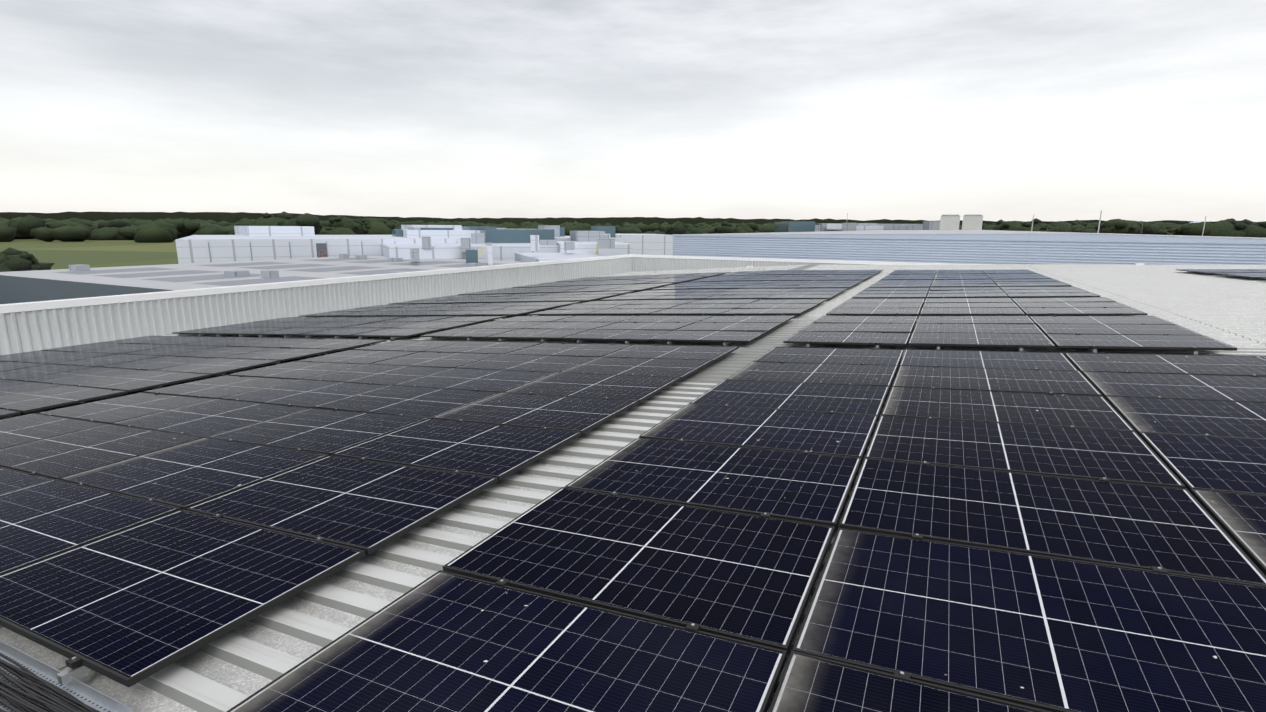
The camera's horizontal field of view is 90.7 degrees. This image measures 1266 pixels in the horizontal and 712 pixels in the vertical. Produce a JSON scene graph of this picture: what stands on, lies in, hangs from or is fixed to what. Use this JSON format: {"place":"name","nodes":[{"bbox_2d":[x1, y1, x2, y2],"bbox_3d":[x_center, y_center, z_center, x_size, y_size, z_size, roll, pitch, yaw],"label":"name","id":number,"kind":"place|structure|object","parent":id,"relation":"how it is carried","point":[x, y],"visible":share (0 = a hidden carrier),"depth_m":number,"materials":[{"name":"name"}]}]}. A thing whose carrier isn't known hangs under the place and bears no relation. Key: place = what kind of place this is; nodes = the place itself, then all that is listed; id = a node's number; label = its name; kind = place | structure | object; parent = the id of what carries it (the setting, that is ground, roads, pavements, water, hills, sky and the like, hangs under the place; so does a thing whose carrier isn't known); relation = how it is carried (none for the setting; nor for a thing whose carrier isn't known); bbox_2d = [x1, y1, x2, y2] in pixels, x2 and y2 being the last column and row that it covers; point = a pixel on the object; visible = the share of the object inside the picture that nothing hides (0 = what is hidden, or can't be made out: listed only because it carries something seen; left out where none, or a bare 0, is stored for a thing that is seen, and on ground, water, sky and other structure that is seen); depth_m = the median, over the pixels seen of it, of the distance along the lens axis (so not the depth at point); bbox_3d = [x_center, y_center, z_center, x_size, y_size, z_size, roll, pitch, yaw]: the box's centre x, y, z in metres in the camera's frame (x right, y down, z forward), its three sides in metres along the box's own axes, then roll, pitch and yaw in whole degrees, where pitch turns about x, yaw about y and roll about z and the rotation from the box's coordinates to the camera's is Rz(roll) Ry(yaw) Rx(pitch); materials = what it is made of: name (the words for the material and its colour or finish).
{"place":"outdoors","nodes":[
{"label":"outdoors","id":0,"kind":"place"},
{"bbox_2d":[0,239,177,269],"bbox_3d":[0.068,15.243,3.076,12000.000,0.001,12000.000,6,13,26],"label":"fields","id":1,"kind":"structure","parent":0,"point":[94,253],"depth_m":337.71,"materials":[{"name":"green plant"}]},
{"bbox_2d":[0,254,524,303],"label":"neighbouring roof","id":2,"kind":"structure","parent":1,"relation":"on","point":[79,281],"depth_m":92.75,"materials":[{"name":"grey metal"}]},
{"bbox_2d":[175,225,623,263],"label":"industrial building","id":3,"kind":"structure","parent":1,"relation":"on","point":[207,248],"depth_m":151.65,"materials":[{"name":"white metal"}]},
{"bbox_2d":[234,221,939,264],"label":"process buildings","id":4,"kind":"structure","parent":1,"relation":"on","point":[523,245],"depth_m":171.45,"materials":[{"name":"white metal"}]},
{"bbox_2d":[0,211,1265,271],"bbox_3d":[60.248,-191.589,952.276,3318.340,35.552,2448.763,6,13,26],"label":"trees","id":5,"kind":"object","parent":1,"relation":"on","point":[166,230],"visible":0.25,"depth_m":416.72,"materials":[{"name":"green plant"}]},
{"bbox_2d":[847,211,1205,235],"bbox_3d":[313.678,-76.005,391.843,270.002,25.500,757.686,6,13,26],"label":"distant masts","id":6,"kind":"object","parent":1,"relation":"on","point":[1100,220],"visible":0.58,"depth_m":132.95,"materials":[{"name":"silver metal"}]},
{"bbox_2d":[0,211,1264,225],"bbox_3d":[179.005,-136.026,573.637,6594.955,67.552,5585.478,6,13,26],"label":"wooded ridges","id":7,"kind":"object","parent":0,"point":[229,217],"visible":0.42,"depth_m":2057.89,"materials":[{"name":"green plant"}]},
{"bbox_2d":[0,0,1265,221],"label":"sky","id":8,"kind":"structure","parent":0,"point":[995,110],"materials":[{"name":"white"}]},
{"bbox_2d":[672,230,1265,243],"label":"neighbouring building roof","id":9,"kind":"structure","parent":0,"point":[1000,235],"depth_m":36.37,"materials":[{"name":"grey metal"}]},
{"bbox_2d":[939,215,982,229],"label":"cooling towers","id":10,"kind":"structure","parent":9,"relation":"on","point":[969,222],"depth_m":130.52,"materials":[{"name":"white metal"}]},
{"bbox_2d":[673,236,1265,264],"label":"blue wall","id":11,"kind":"structure","parent":9,"relation":"attached to","point":[969,251],"depth_m":35.97,"materials":[{"name":"blue metal"}]},
{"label":"building","id":12,"kind":"structure","parent":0},
{"bbox_2d":[0,257,631,354],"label":"parapet","id":13,"kind":"structure","parent":12,"relation":"on","point":[30,331],"depth_m":20.04,"materials":[{"name":"white metal"}]},
{"bbox_2d":[632,257,868,271],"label":"parapet wall","id":14,"kind":"structure","parent":13,"relation":"attached to","point":[649,264],"depth_m":42.45,"materials":[{"name":"white metal"}]},
{"bbox_2d":[0,254,984,312],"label":"parapet capping","id":15,"kind":"object","parent":12,"relation":"on","point":[32,306],"visible":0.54,"depth_m":22.46,"materials":[{"name":"white metal"}]},
{"bbox_2d":[0,264,1265,711],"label":"roof sheet","id":16,"kind":"object","parent":12,"relation":"on","point":[232,668],"visible":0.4,"depth_m":4.77,"materials":[{"name":"white metal"}]},
{"bbox_2d":[0,640,131,711],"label":"cable tray","id":17,"kind":"object","parent":16,"relation":"on","point":[86,694],"visible":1,"depth_m":2.60,"materials":[{"name":"silver metal"}]},
{"bbox_2d":[0,653,99,711],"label":"cable bundle","id":18,"kind":"object","parent":17,"relation":"in","point":[31,690],"visible":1,"depth_m":2.54,"materials":[{"name":"black rubber"}]},
{"bbox_2d":[1,269,1264,684],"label":"panel mounting","id":19,"kind":"object","parent":16,"relation":"on","point":[75,669],"visible":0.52,"depth_m":7.53,"materials":[{"name":"silver metal"}]},
{"bbox_2d":[0,269,1265,711],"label":"solar panels","id":20,"kind":"object","parent":19,"relation":"on","point":[1020,577],"visible":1,"depth_m":3.92,"materials":[{"name":"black glass"}]}
]}

